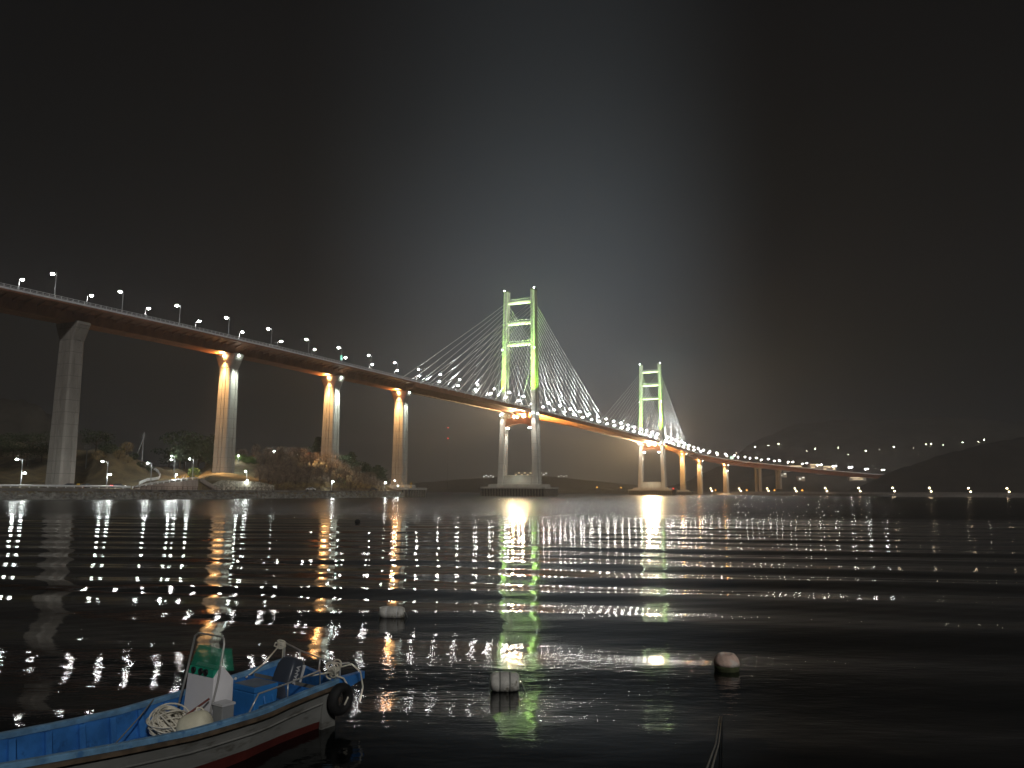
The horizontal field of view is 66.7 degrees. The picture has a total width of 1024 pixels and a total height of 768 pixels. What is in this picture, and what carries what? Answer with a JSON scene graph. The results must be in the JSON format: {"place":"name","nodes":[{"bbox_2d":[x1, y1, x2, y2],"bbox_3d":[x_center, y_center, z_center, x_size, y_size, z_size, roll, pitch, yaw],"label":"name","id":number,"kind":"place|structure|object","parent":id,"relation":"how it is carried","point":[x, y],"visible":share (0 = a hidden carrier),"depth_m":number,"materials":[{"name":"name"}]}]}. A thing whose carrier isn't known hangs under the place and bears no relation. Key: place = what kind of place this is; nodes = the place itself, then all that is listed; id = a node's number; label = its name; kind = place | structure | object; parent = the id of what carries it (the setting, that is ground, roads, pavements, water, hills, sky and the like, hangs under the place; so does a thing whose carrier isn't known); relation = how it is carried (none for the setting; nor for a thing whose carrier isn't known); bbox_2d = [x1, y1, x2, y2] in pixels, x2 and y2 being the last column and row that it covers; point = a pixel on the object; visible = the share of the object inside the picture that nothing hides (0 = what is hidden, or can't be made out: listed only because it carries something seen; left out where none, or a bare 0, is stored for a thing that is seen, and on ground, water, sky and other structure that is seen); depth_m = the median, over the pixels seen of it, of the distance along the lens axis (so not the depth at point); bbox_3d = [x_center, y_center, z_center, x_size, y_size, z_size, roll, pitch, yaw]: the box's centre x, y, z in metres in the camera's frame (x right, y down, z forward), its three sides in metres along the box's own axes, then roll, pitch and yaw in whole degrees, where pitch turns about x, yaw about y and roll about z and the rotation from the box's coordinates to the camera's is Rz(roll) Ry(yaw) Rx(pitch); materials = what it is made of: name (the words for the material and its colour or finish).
{"place":"outdoors","nodes":[
{"label":"outdoors","id":0,"kind":"place"},
{"bbox_2d":[34,487,129,488],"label":"coast road","id":1,"kind":"structure","parent":0,"point":[76,487],"depth_m":264.17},
{"bbox_2d":[0,398,176,468],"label":"dark hill","id":2,"kind":"structure","parent":0,"point":[21,415],"depth_m":614.51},
{"bbox_2d":[0,439,404,498],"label":"headland ground","id":3,"kind":"structure","parent":0,"point":[131,473],"depth_m":315.13,"materials":[{"name":"soil"}]},
{"bbox_2d":[0,442,14,456],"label":"dark tree","id":4,"kind":"object","parent":3,"relation":"on","point":[7,452],"visible":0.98,"depth_m":320.49,"materials":[{"name":"green plant"}]},
{"bbox_2d":[0,432,27,444],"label":"dark tree","id":5,"kind":"object","parent":3,"relation":"on","point":[13,436],"visible":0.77,"depth_m":347.39,"materials":[{"name":"green plant"}]},
{"bbox_2d":[4,441,28,459],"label":"dark tree","id":6,"kind":"object","parent":3,"relation":"on","point":[13,445],"visible":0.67,"depth_m":326.66,"materials":[{"name":"green plant"}]},
{"bbox_2d":[15,459,25,484],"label":"shore lamp","id":7,"kind":"object","parent":3,"relation":"on","point":[21,470],"visible":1,"depth_m":244.70,"materials":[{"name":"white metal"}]},
{"bbox_2d":[10,446,44,465],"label":"dark tree","id":8,"kind":"object","parent":3,"relation":"on","point":[22,450],"visible":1,"depth_m":322.09,"materials":[{"name":"green plant"}]},
{"bbox_2d":[15,431,49,445],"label":"dark tree","id":9,"kind":"object","parent":3,"relation":"on","point":[39,435],"visible":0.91,"depth_m":352.19,"materials":[{"name":"green plant"}]},
{"bbox_2d":[28,443,48,461],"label":"dark tree","id":10,"kind":"object","parent":3,"relation":"on","point":[38,447],"visible":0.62,"depth_m":327.18,"materials":[{"name":"green plant"}]},
{"bbox_2d":[39,442,48,456],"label":"dark tree","id":11,"kind":"object","parent":3,"relation":"on","point":[45,451],"visible":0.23,"depth_m":321.62,"materials":[{"name":"green plant"}]},
{"bbox_2d":[0,484,130,488],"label":"guardrail","id":12,"kind":"object","parent":3,"relation":"on","point":[74,486],"visible":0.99,"depth_m":250.01,"materials":[{"name":"metal"}]},
{"bbox_2d":[90,450,103,460],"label":"slope shrub","id":13,"kind":"object","parent":3,"relation":"on","point":[95,453],"visible":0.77,"depth_m":314.92,"materials":[{"name":"brown plant"}]},
{"bbox_2d":[80,428,114,451],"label":"dark tree","id":14,"kind":"object","parent":3,"relation":"on","point":[104,436],"visible":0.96,"depth_m":350.99,"materials":[{"name":"green plant"}]},
{"bbox_2d":[96,453,106,462],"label":"slope shrub","id":15,"kind":"object","parent":3,"relation":"on","point":[100,456],"visible":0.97,"depth_m":309.57,"materials":[{"name":"brown plant"}]},
{"bbox_2d":[98,443,112,450],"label":"slope bush","id":16,"kind":"object","parent":3,"relation":"on","point":[100,446],"visible":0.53,"depth_m":318.44,"materials":[{"name":"green plant"}]},
{"bbox_2d":[101,460,111,487],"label":"shore lamp","id":17,"kind":"object","parent":3,"relation":"on","point":[107,471],"visible":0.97,"depth_m":259.99,"materials":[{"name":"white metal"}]},
{"bbox_2d":[103,443,118,453],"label":"slope bush","id":18,"kind":"object","parent":3,"relation":"on","point":[105,448],"visible":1,"depth_m":313.40,"materials":[{"name":"green plant"}]},
{"bbox_2d":[112,449,124,458],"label":"slope shrub","id":19,"kind":"object","parent":3,"relation":"on","point":[118,451],"visible":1,"depth_m":313.54,"materials":[{"name":"brown plant"}]},
{"bbox_2d":[120,441,134,454],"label":"slope shrub","id":20,"kind":"object","parent":3,"relation":"on","point":[126,450],"visible":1,"depth_m":321.61,"materials":[{"name":"brown plant"}]},
{"bbox_2d":[129,453,138,459],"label":"slope bush","id":21,"kind":"object","parent":3,"relation":"on","point":[136,455],"visible":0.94,"depth_m":318.76,"materials":[{"name":"green plant"}]},
{"bbox_2d":[135,434,144,461],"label":"utility pole","id":22,"kind":"object","parent":3,"relation":"on","point":[143,437],"visible":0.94,"depth_m":321.52,"materials":[{"name":"metal"}]},
{"bbox_2d":[135,479,197,489],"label":"ramp wall","id":23,"kind":"structure","parent":3,"relation":"on","point":[186,484],"depth_m":283.37,"materials":[{"name":"concrete"}]},
{"bbox_2d":[132,477,194,488],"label":"ramp guardrail","id":24,"kind":"object","parent":23,"relation":"on","point":[157,482],"visible":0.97,"depth_m":278.46,"materials":[{"name":"metal"}]},
{"bbox_2d":[150,447,187,467],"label":"leafy tree","id":25,"kind":"object","parent":3,"relation":"on","point":[167,452],"visible":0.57,"depth_m":383.67,"materials":[{"name":"green plant"}]},
{"bbox_2d":[159,430,208,468],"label":"leafy tree","id":26,"kind":"object","parent":3,"relation":"on","point":[194,443],"visible":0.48,"depth_m":354.95,"materials":[{"name":"green plant"}]},
{"bbox_2d":[168,437,209,467],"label":"leafy tree","id":27,"kind":"object","parent":3,"relation":"on","point":[185,452],"visible":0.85,"depth_m":346.46,"materials":[{"name":"green plant"}]},
{"bbox_2d":[187,467,200,476],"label":"round bush","id":28,"kind":"object","parent":3,"relation":"on","point":[189,474],"visible":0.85,"depth_m":319.36,"materials":[{"name":"green plant"}]},
{"bbox_2d":[0,488,400,492],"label":"seawall","id":29,"kind":"object","parent":3,"relation":"on","point":[64,489],"visible":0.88,"depth_m":266.31,"materials":[{"name":"concrete"}]},
{"bbox_2d":[194,457,208,468],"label":"leafy tree","id":30,"kind":"object","parent":3,"relation":"on","point":[200,461],"visible":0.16,"depth_m":382.92,"materials":[{"name":"green plant"}]},
{"bbox_2d":[0,491,403,499],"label":"shore rocks","id":31,"kind":"object","parent":3,"relation":"on","point":[62,496],"visible":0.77,"depth_m":269.79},
{"bbox_2d":[192,447,213,470],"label":"leafy tree","id":32,"kind":"object","parent":3,"relation":"on","point":[210,457],"visible":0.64,"depth_m":349.08,"materials":[{"name":"green plant"}]},
{"bbox_2d":[195,434,214,461],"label":"leafy tree","id":33,"kind":"object","parent":3,"relation":"on","point":[210,443],"visible":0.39,"depth_m":369.67,"materials":[{"name":"green plant"}]},
{"bbox_2d":[200,479,219,489],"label":"stair","id":34,"kind":"object","parent":3,"relation":"on","point":[206,483],"visible":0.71,"depth_m":295.29,"materials":[{"name":"concrete"}]},
{"bbox_2d":[235,454,243,459],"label":"hedge bush","id":35,"kind":"object","parent":3,"relation":"on","point":[240,456],"visible":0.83,"depth_m":365.03,"materials":[{"name":"green plant"}]},
{"bbox_2d":[211,480,273,489],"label":"stone wall","id":36,"kind":"structure","parent":3,"relation":"on","point":[236,485],"depth_m":309.90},
{"bbox_2d":[237,448,248,456],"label":"bare shrub","id":37,"kind":"object","parent":3,"relation":"on","point":[242,453],"visible":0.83,"depth_m":389.16,"materials":[{"name":"brown plant"}]},
{"bbox_2d":[242,457,251,463],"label":"hedge bush","id":38,"kind":"object","parent":3,"relation":"on","point":[247,460],"visible":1,"depth_m":367.01,"materials":[{"name":"green plant"}]},
{"bbox_2d":[251,443,260,454],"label":"bare shrub","id":39,"kind":"object","parent":3,"relation":"on","point":[257,449],"visible":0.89,"depth_m":394.52,"materials":[{"name":"brown plant"}]},
{"bbox_2d":[253,467,267,481],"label":"bare shrub","id":40,"kind":"object","parent":3,"relation":"on","point":[260,475],"visible":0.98,"depth_m":324.63,"materials":[{"name":"brown plant"}]},
{"bbox_2d":[255,451,270,466],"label":"bare shrub","id":41,"kind":"object","parent":3,"relation":"on","point":[260,452],"visible":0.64,"depth_m":362.42,"materials":[{"name":"brown plant"}]},
{"bbox_2d":[256,454,270,467],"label":"bare shrub","id":42,"kind":"object","parent":3,"relation":"on","point":[262,460],"visible":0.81,"depth_m":356.87,"materials":[{"name":"brown plant"}]},
{"bbox_2d":[263,468,276,482],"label":"bare shrub","id":43,"kind":"object","parent":3,"relation":"on","point":[268,475],"visible":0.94,"depth_m":327.71,"materials":[{"name":"brown plant"}]},
{"bbox_2d":[273,450,284,460],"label":"bare shrub","id":44,"kind":"object","parent":3,"relation":"on","point":[279,454],"visible":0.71,"depth_m":376.27,"materials":[{"name":"brown plant"}]},
{"bbox_2d":[293,446,304,460],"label":"bare shrub","id":45,"kind":"object","parent":3,"relation":"on","point":[296,453],"visible":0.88,"depth_m":389.12,"materials":[{"name":"brown plant"}]},
{"bbox_2d":[292,450,305,461],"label":"bare shrub","id":46,"kind":"object","parent":3,"relation":"on","point":[302,456],"visible":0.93,"depth_m":387.44,"materials":[{"name":"brown plant"}]},
{"bbox_2d":[302,464,315,472],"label":"bare shrub","id":47,"kind":"object","parent":3,"relation":"on","point":[309,466],"visible":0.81,"depth_m":366.31,"materials":[{"name":"brown plant"}]},
{"bbox_2d":[306,453,316,464],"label":"bare shrub","id":48,"kind":"object","parent":3,"relation":"on","point":[310,458],"visible":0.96,"depth_m":383.17,"materials":[{"name":"brown plant"}]},
{"bbox_2d":[309,437,321,452],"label":"pine tree","id":49,"kind":"object","parent":3,"relation":"on","point":[317,442],"visible":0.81,"depth_m":413.38,"materials":[{"name":"green plant"}]},
{"bbox_2d":[311,466,324,474],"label":"bare shrub","id":50,"kind":"object","parent":3,"relation":"on","point":[319,469],"visible":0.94,"depth_m":368.69,"materials":[{"name":"brown plant"}]},
{"bbox_2d":[317,474,329,485],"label":"bare shrub","id":51,"kind":"object","parent":3,"relation":"on","point":[324,477],"visible":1,"depth_m":358.42,"materials":[{"name":"brown plant"}]},
{"bbox_2d":[320,456,329,467],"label":"bare shrub","id":52,"kind":"object","parent":3,"relation":"on","point":[325,462],"visible":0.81,"depth_m":385.33,"materials":[{"name":"brown plant"}]},
{"bbox_2d":[325,469,335,478],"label":"bare shrub","id":53,"kind":"object","parent":3,"relation":"on","point":[328,473],"visible":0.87,"depth_m":370.81,"materials":[{"name":"brown plant"}]},
{"bbox_2d":[326,462,334,474],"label":"bare shrub","id":54,"kind":"object","parent":3,"relation":"on","point":[329,468],"visible":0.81,"depth_m":378.83,"materials":[{"name":"brown plant"}]},
{"bbox_2d":[326,451,338,461],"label":"bare shrub","id":55,"kind":"object","parent":3,"relation":"on","point":[336,454],"visible":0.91,"depth_m":394.68,"materials":[{"name":"brown plant"}]},
{"bbox_2d":[333,459,342,468],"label":"bare shrub","id":56,"kind":"object","parent":3,"relation":"on","point":[338,464],"visible":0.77,"depth_m":392.09,"materials":[{"name":"brown plant"}]},
{"bbox_2d":[332,475,344,486],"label":"bare shrub","id":57,"kind":"object","parent":3,"relation":"on","point":[340,480],"visible":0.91,"depth_m":368.63,"materials":[{"name":"brown plant"}]},
{"bbox_2d":[335,469,344,476],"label":"bare shrub","id":58,"kind":"object","parent":3,"relation":"on","point":[338,473],"visible":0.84,"depth_m":380.13,"materials":[{"name":"brown plant"}]},
{"bbox_2d":[341,469,350,479],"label":"bare shrub","id":59,"kind":"object","parent":3,"relation":"on","point":[346,474],"visible":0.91,"depth_m":382.52,"materials":[{"name":"brown plant"}]},
{"bbox_2d":[339,455,357,465],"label":"leafy tree","id":60,"kind":"object","parent":3,"relation":"on","point":[344,457],"visible":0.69,"depth_m":405.22,"materials":[{"name":"green plant"}]},
{"bbox_2d":[345,451,359,463],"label":"pine tree","id":61,"kind":"object","parent":3,"relation":"on","point":[351,453],"visible":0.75,"depth_m":422.76,"materials":[{"name":"green plant"}]},
{"bbox_2d":[347,473,359,480],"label":"bare shrub","id":62,"kind":"object","parent":3,"relation":"on","point":[354,477],"visible":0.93,"depth_m":390.60,"materials":[{"name":"brown plant"}]},
{"bbox_2d":[352,464,362,476],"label":"bare shrub","id":63,"kind":"object","parent":3,"relation":"on","point":[356,471],"visible":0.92,"depth_m":401.02,"materials":[{"name":"brown plant"}]},
{"bbox_2d":[349,461,370,475],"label":"leafy tree","id":64,"kind":"object","parent":3,"relation":"on","point":[358,464],"visible":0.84,"depth_m":406.07,"materials":[{"name":"green plant"}]},
{"bbox_2d":[365,471,376,480],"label":"bare shrub","id":65,"kind":"object","parent":3,"relation":"on","point":[370,475],"visible":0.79,"depth_m":407.49,"materials":[{"name":"brown plant"}]},
{"bbox_2d":[361,467,387,479],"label":"leafy tree","id":66,"kind":"object","parent":3,"relation":"on","point":[374,469],"visible":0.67,"depth_m":415.84,"materials":[{"name":"green plant"}]},
{"bbox_2d":[373,465,388,474],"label":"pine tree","id":67,"kind":"object","parent":3,"relation":"on","point":[377,466],"visible":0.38,"depth_m":429.24,"materials":[{"name":"green plant"}]},
{"bbox_2d":[377,479,387,489],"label":"bare shrub","id":68,"kind":"object","parent":3,"relation":"on","point":[380,483],"visible":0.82,"depth_m":405.85,"materials":[{"name":"brown plant"}]},
{"bbox_2d":[376,472,390,485],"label":"pine tree","id":69,"kind":"object","parent":3,"relation":"on","point":[381,475],"visible":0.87,"depth_m":418.27,"materials":[{"name":"green plant"}]},
{"bbox_2d":[383,478,393,486],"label":"bare shrub","id":70,"kind":"object","parent":3,"relation":"on","point":[387,479],"visible":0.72,"depth_m":421.39,"materials":[{"name":"brown plant"}]},
{"bbox_2d":[0,492,1023,767],"bbox_3d":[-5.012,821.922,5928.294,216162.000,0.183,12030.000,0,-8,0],"label":"sea","id":71,"kind":"structure","parent":0,"point":[856,632],"depth_m":20.78,"materials":[{"name":"black liquid"}]},
{"bbox_2d":[0,632,364,767],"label":"fishing boat","id":72,"kind":"object","parent":71,"relation":"on","point":[298,706],"visible":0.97,"depth_m":9.77,"materials":[{"name":"blue paint"}]},
{"bbox_2d":[116,699,153,742],"bbox_3d":[-5.302,4.143,8.595,0.330,0.376,3.706,-3,-8,21],"label":"bow rope","id":73,"kind":"object","parent":72,"relation":"attached to","point":[135,721],"visible":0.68,"depth_m":9.88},
{"bbox_2d":[146,703,189,735],"bbox_3d":[-4.404,4.334,9.984,0.541,0.412,0.556,0,-8,0],"label":"rope coil","id":74,"kind":"object","parent":72,"relation":"in","point":[163,721],"visible":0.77,"depth_m":9.85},
{"bbox_2d":[186,698,209,714],"bbox_3d":[-4.082,4.189,10.051,0.326,0.220,0.028,5,-9,-29],"label":"wooden stick","id":75,"kind":"object","parent":74,"relation":"on","point":[201,704],"visible":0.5,"depth_m":10.07,"materials":[{"name":"red wood"}]},
{"bbox_2d":[176,707,213,730],"bbox_3d":[-4.008,4.319,9.826,0.439,0.427,0.388,0,-8,0],"label":"float buoy","id":76,"kind":"object","parent":72,"relation":"in","point":[195,718],"visible":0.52,"depth_m":9.74,"materials":[{"name":"beige plastic"}]},
{"bbox_2d":[212,699,235,721],"bbox_3d":[-3.747,4.347,10.079,0.220,0.430,0.200,-5,-9,34],"label":"battery box","id":77,"kind":"object","parent":72,"relation":"on","point":[223,709],"visible":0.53,"depth_m":10.04,"materials":[{"name":"grey plastic"}]},
{"bbox_2d":[233,678,277,715],"bbox_3d":[-3.637,4.473,11.049,0.532,0.446,0.410,-5,-9,34],"label":"cooler box","id":78,"kind":"object","parent":72,"relation":"on","point":[245,692],"visible":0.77,"depth_m":10.94,"materials":[{"name":"blue plastic"}]},
{"bbox_2d":[245,639,285,677],"bbox_3d":[-3.873,4.277,12.153,0.169,0.444,0.816,-4,-9,31],"label":"mooring line","id":79,"kind":"object","parent":72,"relation":"attached to","point":[281,645],"visible":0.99,"depth_m":12.39,"materials":[{"name":"beige fabric"}]},
{"bbox_2d":[308,659,363,704],"bbox_3d":[-2.578,4.295,11.200,0.939,0.621,0.284,5,-9,-32],"label":"rope","id":80,"kind":"object","parent":72,"relation":"attached to","point":[333,670],"visible":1,"depth_m":11.25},
{"bbox_2d":[327,682,353,715],"bbox_3d":[-2.453,4.510,11.134,0.170,0.450,0.450,-4,-9,31],"label":"tyre fender","id":81,"kind":"object","parent":72,"relation":"hanging from","point":[335,708],"visible":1,"depth_m":11.05,"materials":[{"name":"black rubber"}]},
{"bbox_2d":[379,606,407,617],"bbox_3d":[-3.177,6.197,21.044,0.791,0.370,0.340,-1,-8,7],"label":"mooring buoy","id":82,"kind":"object","parent":71,"relation":"on","point":[392,612],"visible":1,"depth_m":20.92,"materials":[{"name":"plastic"}]},
{"bbox_2d":[0,283,883,496],"bbox_3d":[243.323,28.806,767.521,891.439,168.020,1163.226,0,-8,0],"label":"cable stayed bridge","id":83,"kind":"structure","parent":71,"relation":"in","point":[76,321],"depth_m":404.33,"materials":[{"name":"paint"}]},
{"bbox_2d":[490,671,524,691],"bbox_3d":[-0.062,5.181,13.503,0.631,0.357,0.340,1,-8,-3],"label":"mooring buoy","id":84,"kind":"object","parent":71,"relation":"on","point":[506,681],"visible":0.99,"depth_m":13.37,"materials":[{"name":"plastic"}]},
{"bbox_2d":[706,716,720,767],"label":"quay rope","id":85,"kind":"object","parent":71,"relation":"in","point":[714,745],"visible":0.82,"depth_m":8.20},
{"bbox_2d":[711,717,721,767],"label":"quay rope","id":86,"kind":"object","parent":71,"relation":"in","point":[717,746],"visible":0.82,"depth_m":8.12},
{"bbox_2d":[714,652,739,672],"bbox_3d":[4.140,5.421,15.003,0.486,0.454,0.486,0,-8,0],"label":"mooring buoy","id":87,"kind":"object","parent":71,"relation":"on","point":[727,662],"visible":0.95,"depth_m":14.84,"materials":[{"name":"white plastic"}]},
{"bbox_2d":[0,0,1023,485],"label":"sky","id":88,"kind":"structure","parent":0,"point":[799,211],"materials":[{"name":"black"}]},
{"bbox_2d":[407,476,637,491],"bbox_3d":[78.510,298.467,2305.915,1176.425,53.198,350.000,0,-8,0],"label":"shore","id":89,"kind":"structure","parent":0,"point":[476,484],"depth_m":2247.00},
{"bbox_2d":[483,474,493,477],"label":"distant building","id":90,"kind":"structure","parent":89,"relation":"on","point":[488,475],"depth_m":2327.10,"materials":[{"name":"white"}]},
{"bbox_2d":[514,471,531,474],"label":"distant building","id":91,"kind":"structure","parent":89,"relation":"on","point":[522,472],"depth_m":2328.28,"materials":[{"name":"white"}]},
{"bbox_2d":[558,488,627,493],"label":"shore","id":92,"kind":"structure","parent":0,"point":[605,491],"depth_m":1617.99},
{"bbox_2d":[716,470,874,491],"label":"village slope","id":93,"kind":"structure","parent":0,"point":[812,482],"depth_m":1378.99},
{"bbox_2d":[796,476,804,480],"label":"village building","id":94,"kind":"structure","parent":93,"relation":"on","point":[800,478],"depth_m":1378.25,"materials":[{"name":"white"}]},
{"bbox_2d":[808,463,821,468],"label":"village building","id":95,"kind":"structure","parent":93,"relation":"on","point":[815,465],"depth_m":1398.52,"materials":[{"name":"white"}]},
{"bbox_2d":[822,465,835,470],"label":"village building","id":96,"kind":"structure","parent":93,"relation":"on","point":[824,467],"depth_m":1398.26,"materials":[{"name":"white"}]},
{"bbox_2d":[847,477,865,480],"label":"village building","id":97,"kind":"structure","parent":93,"relation":"on","point":[855,479],"depth_m":1379.91,"materials":[{"name":"white"}]},
{"bbox_2d":[667,417,1023,490],"bbox_3d":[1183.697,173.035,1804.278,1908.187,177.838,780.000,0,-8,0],"label":"hill","id":98,"kind":"structure","parent":0,"point":[836,443],"depth_m":1627.19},
{"bbox_2d":[694,491,1023,497],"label":"shore road","id":99,"kind":"structure","parent":0,"point":[941,494],"depth_m":913.58,"materials":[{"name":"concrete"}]},
{"bbox_2d":[847,437,1023,492],"bbox_3d":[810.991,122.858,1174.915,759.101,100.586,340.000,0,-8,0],"label":"cape hill","id":100,"kind":"structure","parent":0,"point":[997,467],"depth_m":1058.61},
{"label":"hill road","id":101,"kind":"structure","parent":0,"visible":0},
{"bbox_2d":[139,463,160,484],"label":"hill road guardrail","id":102,"kind":"object","parent":101,"relation":"on","point":[152,479],"visible":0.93,"depth_m":306.04,"materials":[{"name":"metal"}]},
{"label":"promenade path","id":103,"kind":"structure","parent":0,"visible":0},
{"bbox_2d":[134,486,391,490],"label":"promenade railing","id":104,"kind":"object","parent":103,"relation":"on","point":[216,488],"visible":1,"depth_m":309.50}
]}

